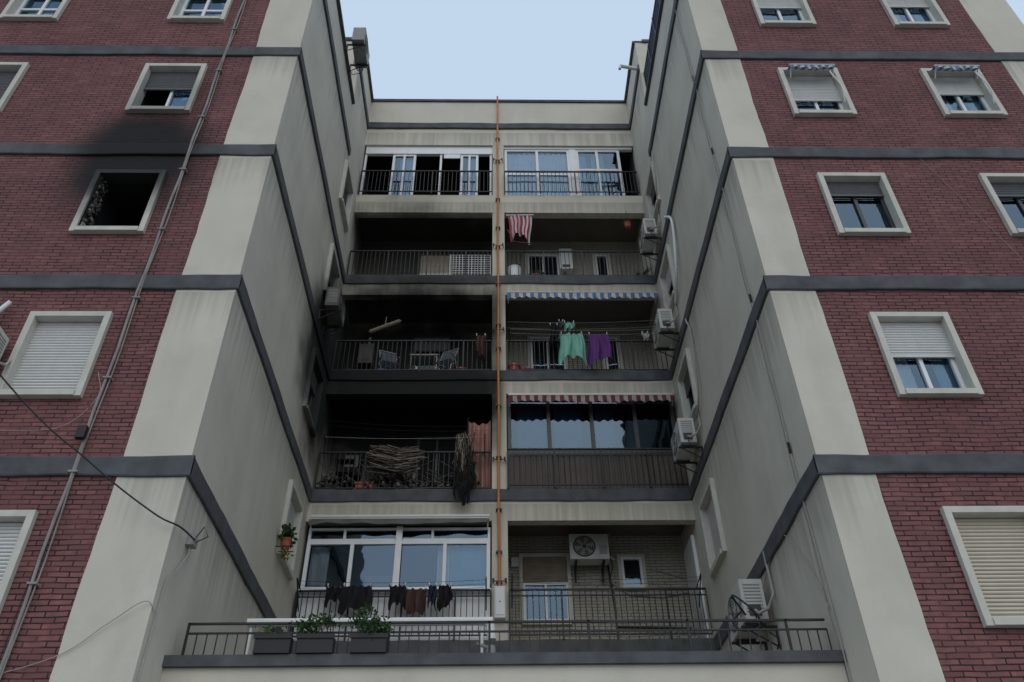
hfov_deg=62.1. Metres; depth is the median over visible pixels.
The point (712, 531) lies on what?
window
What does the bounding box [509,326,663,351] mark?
clothes line
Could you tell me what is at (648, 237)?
air conditioner
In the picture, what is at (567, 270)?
gas boiler
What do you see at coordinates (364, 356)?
gas boiler
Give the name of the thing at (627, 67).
drain spout
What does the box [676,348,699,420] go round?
window
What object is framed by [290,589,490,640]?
balcony railing
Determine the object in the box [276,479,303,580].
window
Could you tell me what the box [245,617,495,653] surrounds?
awning roller
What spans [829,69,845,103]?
awning arm
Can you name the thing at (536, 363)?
balcony door
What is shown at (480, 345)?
hanging cloth
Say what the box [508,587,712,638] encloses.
balcony railing
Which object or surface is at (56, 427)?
cable
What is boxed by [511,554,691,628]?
wall pipes
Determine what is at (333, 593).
hanging shirt
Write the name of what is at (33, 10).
window
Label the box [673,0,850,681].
side wall cable
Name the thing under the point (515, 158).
enclosed balcony glazing
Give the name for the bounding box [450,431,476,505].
burnt hanging blind
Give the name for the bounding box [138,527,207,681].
cable junction
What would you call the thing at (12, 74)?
window
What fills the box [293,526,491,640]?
enclosed balcony glazing
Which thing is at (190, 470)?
grey bands
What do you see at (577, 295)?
awning
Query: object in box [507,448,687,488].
balcony railing
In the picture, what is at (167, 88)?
window
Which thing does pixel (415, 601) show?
hanging towel
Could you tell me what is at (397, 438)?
clothes line
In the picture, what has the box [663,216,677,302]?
refrigerant pipe
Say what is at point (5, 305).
refrigerant pipe
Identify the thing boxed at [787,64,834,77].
awning
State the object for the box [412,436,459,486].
balcony door
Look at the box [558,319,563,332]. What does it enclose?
hanging cloth
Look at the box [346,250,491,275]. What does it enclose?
balcony railing
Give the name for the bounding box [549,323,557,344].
hanging shirt
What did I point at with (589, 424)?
enclosed balcony glazing
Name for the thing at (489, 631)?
terrace railing
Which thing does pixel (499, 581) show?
gas pipe
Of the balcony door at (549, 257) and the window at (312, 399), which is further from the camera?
the balcony door at (549, 257)
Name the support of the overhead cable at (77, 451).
attached to the cable junction
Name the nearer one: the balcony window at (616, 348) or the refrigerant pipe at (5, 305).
the refrigerant pipe at (5, 305)
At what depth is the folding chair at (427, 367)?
20.29 m
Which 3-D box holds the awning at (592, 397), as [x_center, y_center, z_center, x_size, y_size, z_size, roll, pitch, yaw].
[1.714,1.241,18.408,3.590,0.372,0.229,0,-40,-1]
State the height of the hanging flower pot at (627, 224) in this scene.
0.660 m
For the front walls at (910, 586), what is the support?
on the ground
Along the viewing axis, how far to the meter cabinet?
15.46 m
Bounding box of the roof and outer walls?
[116,41,898,543]
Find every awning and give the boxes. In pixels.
[309,514,488,530]
[507,292,657,302]
[508,393,674,405]
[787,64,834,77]
[930,65,979,78]
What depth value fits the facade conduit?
10.92 m
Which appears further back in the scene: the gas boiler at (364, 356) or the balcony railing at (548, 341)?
the gas boiler at (364, 356)
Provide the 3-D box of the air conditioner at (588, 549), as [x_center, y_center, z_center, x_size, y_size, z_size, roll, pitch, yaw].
[1.636,4.291,17.466,0.943,1.221,0.460,0,-40,-1]
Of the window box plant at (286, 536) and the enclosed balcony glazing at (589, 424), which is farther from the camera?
the enclosed balcony glazing at (589, 424)
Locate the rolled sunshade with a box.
[369,317,400,332]
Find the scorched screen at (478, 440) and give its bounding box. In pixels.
[467,418,490,489]
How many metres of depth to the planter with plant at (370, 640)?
9.62 m
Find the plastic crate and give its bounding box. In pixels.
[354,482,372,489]
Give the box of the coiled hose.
[731,594,762,631]
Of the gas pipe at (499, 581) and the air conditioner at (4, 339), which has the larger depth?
the gas pipe at (499, 581)
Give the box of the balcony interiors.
[329,152,695,639]
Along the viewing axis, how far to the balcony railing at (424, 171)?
23.09 m
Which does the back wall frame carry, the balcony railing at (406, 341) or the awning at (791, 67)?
the balcony railing at (406, 341)
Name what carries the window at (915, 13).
attached to the front walls at (910, 586)
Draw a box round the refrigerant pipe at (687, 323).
[685,318,698,417]
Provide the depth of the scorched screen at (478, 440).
17.88 m
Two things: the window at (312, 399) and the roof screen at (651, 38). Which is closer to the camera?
the window at (312, 399)
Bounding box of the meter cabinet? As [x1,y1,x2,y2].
[494,586,505,619]
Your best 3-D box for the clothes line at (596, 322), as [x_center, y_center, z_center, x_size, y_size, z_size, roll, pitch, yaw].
[1.665,-0.456,19.832,3.550,0.093,0.005,0,-40,-1]
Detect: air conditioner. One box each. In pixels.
[0,327,11,366]
[318,287,345,337]
[346,27,369,74]
[568,533,614,582]
[639,213,661,260]
[652,303,679,358]
[671,408,702,473]
[725,551,780,650]
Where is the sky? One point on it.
(419, 49)
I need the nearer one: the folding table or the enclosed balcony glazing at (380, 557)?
the enclosed balcony glazing at (380, 557)
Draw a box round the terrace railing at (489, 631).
[181,618,831,654]
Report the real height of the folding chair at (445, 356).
1.016 m
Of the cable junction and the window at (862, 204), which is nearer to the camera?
the cable junction
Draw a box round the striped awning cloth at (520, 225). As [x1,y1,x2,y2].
[507,215,531,244]
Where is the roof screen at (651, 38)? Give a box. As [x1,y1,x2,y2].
[643,0,659,86]
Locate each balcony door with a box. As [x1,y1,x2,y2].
[411,335,451,368]
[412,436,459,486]
[418,253,454,274]
[525,253,559,274]
[527,335,568,368]
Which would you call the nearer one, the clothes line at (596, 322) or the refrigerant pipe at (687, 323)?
the refrigerant pipe at (687, 323)
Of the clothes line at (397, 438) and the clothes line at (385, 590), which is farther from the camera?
the clothes line at (397, 438)
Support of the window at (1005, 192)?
attached to the front walls at (910, 586)
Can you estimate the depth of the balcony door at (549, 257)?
23.14 m
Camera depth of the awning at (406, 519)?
16.47 m
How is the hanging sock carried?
hanging from the clothes line at (385, 590)
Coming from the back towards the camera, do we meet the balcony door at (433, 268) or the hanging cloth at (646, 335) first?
the balcony door at (433, 268)
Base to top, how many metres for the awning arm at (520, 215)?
1.193 m
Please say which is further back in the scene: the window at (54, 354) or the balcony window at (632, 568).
the balcony window at (632, 568)
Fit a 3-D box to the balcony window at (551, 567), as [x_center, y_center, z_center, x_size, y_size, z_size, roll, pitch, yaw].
[0.683,5.014,17.229,1.060,1.510,0.074,0,-40,-1]
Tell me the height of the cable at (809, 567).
1.483 m
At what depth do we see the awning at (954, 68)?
15.62 m
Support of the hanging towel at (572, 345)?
hanging from the clothes line at (569, 330)
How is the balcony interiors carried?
attached to the recess side walls at (244, 458)
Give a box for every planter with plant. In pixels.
[252,624,293,653]
[291,611,343,653]
[344,602,393,653]
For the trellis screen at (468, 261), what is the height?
0.804 m
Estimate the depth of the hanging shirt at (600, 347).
19.18 m
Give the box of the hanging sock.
[427,582,436,610]
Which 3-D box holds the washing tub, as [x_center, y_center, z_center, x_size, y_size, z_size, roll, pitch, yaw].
[0.061,-1.625,21.192,0.380,0.410,0.374,0,-40,-1]
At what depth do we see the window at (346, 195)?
21.14 m
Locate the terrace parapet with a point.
(747, 666)
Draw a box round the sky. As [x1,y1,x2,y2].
[340,0,1023,99]
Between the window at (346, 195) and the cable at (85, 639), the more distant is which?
the window at (346, 195)
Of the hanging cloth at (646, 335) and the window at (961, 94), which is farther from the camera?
the hanging cloth at (646, 335)
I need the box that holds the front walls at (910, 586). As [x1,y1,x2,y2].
[0,0,1023,681]
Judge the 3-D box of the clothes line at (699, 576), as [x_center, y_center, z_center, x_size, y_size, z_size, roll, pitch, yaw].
[1.716,4.553,15.468,3.452,0.449,0.505,0,-40,-1]
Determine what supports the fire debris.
on the balcony interiors
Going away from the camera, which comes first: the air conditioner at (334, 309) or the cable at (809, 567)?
the cable at (809, 567)
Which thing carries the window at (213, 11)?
attached to the front walls at (910, 586)
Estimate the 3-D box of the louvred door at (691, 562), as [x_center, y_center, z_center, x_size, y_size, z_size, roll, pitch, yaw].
[3.591,4.979,16.556,0.073,2.190,0.850,0,-40,-1]
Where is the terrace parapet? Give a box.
[160,650,849,681]
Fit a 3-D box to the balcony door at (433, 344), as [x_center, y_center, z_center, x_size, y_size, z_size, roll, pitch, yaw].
[-2.005,0.720,20.721,0.990,2.210,0.074,0,-40,-1]
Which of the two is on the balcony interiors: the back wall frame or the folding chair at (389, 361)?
the folding chair at (389, 361)
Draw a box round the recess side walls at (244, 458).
[132,0,879,681]
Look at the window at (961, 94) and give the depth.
15.62 m
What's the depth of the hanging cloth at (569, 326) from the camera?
19.72 m
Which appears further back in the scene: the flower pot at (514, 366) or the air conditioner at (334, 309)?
the flower pot at (514, 366)
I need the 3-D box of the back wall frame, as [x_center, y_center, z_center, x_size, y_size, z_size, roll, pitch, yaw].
[-0.231,1.919,18.142,7.650,23.350,0.220,0,-40,-1]
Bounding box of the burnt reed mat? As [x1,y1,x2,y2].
[362,445,427,473]
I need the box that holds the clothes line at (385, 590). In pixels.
[297,577,486,611]
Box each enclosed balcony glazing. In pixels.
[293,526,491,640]
[359,146,637,195]
[507,398,688,488]
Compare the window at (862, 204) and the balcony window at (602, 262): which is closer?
the window at (862, 204)
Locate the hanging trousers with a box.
[338,583,372,614]
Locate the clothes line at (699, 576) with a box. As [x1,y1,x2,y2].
[511,573,700,608]
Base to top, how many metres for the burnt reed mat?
0.715 m
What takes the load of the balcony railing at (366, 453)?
on the back wall frame
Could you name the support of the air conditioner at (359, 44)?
attached to the recess side walls at (244, 458)
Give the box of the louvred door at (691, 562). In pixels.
[683,535,709,637]
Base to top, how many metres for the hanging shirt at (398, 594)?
0.491 m
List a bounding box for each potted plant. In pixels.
[529,268,545,274]
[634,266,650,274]
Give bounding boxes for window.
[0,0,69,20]
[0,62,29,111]
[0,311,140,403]
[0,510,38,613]
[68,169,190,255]
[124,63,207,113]
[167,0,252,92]
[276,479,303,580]
[302,348,323,436]
[323,243,340,298]
[339,160,353,231]
[519,553,573,625]
[592,254,611,274]
[603,335,623,368]
[617,554,647,590]
[645,161,660,222]
[659,244,677,312]
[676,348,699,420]
[698,478,726,577]
[750,0,816,99]
[777,67,857,116]
[799,172,911,293]
[868,312,983,452]
[879,0,950,27]
[919,68,1007,117]
[940,506,1023,627]
[977,173,1023,236]
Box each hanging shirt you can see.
[324,583,342,607]
[388,582,406,610]
[436,582,452,611]
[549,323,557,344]
[587,332,612,366]
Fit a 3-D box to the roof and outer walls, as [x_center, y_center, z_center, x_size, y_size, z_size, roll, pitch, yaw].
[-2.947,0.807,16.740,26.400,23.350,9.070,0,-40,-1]
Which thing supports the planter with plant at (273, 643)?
on the terrace parapet
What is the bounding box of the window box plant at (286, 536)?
[275,522,298,560]
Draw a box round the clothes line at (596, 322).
[529,320,653,322]
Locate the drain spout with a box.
[618,64,636,70]
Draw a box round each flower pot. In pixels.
[508,363,520,368]
[624,210,630,228]
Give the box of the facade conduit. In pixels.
[0,0,246,679]
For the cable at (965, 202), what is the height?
6.052 m
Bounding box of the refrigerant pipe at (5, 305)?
[0,300,11,313]
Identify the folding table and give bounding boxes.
[410,354,438,368]
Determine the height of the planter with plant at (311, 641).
0.508 m
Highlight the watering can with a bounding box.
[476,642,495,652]
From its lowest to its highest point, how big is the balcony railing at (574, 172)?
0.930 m
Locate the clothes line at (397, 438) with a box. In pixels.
[323,434,484,457]
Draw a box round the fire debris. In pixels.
[315,454,479,489]
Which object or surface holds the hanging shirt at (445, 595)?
hanging from the clothes line at (385, 590)
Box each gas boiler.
[358,337,375,368]
[558,249,572,274]
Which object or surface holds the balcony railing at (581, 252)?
on the back wall frame
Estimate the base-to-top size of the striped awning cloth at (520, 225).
1.011 m
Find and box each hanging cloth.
[476,333,485,357]
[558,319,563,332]
[564,320,574,332]
[641,331,649,341]
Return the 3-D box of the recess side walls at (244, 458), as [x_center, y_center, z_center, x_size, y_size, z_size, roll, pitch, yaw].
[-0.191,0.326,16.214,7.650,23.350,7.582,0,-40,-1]
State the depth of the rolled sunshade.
20.17 m
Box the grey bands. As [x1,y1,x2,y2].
[0,0,1023,653]
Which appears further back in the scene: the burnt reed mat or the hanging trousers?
the burnt reed mat
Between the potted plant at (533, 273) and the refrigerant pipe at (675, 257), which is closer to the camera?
the refrigerant pipe at (675, 257)
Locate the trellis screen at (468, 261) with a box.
[449,255,490,274]
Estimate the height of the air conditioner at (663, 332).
1.221 m
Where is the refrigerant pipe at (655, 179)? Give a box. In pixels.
[651,151,658,212]
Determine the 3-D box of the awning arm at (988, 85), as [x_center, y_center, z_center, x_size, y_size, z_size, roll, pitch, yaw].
[8.523,-4.637,15.375,0.147,1.012,0.181,0,-40,-1]
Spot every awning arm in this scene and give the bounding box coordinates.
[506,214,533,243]
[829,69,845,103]
[974,70,995,104]
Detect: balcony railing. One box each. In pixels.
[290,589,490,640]
[313,451,490,489]
[331,340,491,370]
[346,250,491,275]
[358,170,491,193]
[504,171,639,193]
[505,251,652,275]
[506,340,668,370]
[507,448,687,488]
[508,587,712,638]
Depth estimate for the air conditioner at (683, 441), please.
16.38 m
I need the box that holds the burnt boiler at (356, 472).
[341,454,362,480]
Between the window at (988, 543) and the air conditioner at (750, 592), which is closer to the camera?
the window at (988, 543)
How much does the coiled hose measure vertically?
0.535 m
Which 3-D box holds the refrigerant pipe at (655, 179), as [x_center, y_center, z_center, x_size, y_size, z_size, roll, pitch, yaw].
[3.467,-3.895,20.711,0.078,1.714,0.571,-1,-40,0]
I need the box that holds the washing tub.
[507,265,521,274]
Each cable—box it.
[0,372,100,430]
[0,374,195,540]
[3,601,156,672]
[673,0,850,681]
[763,535,828,607]
[907,146,1008,245]
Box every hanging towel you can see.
[404,586,426,615]
[559,331,587,365]
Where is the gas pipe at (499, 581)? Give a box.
[492,96,506,585]
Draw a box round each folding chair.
[378,350,399,368]
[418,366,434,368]
[435,348,457,368]
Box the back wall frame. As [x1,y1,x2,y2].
[306,102,695,640]

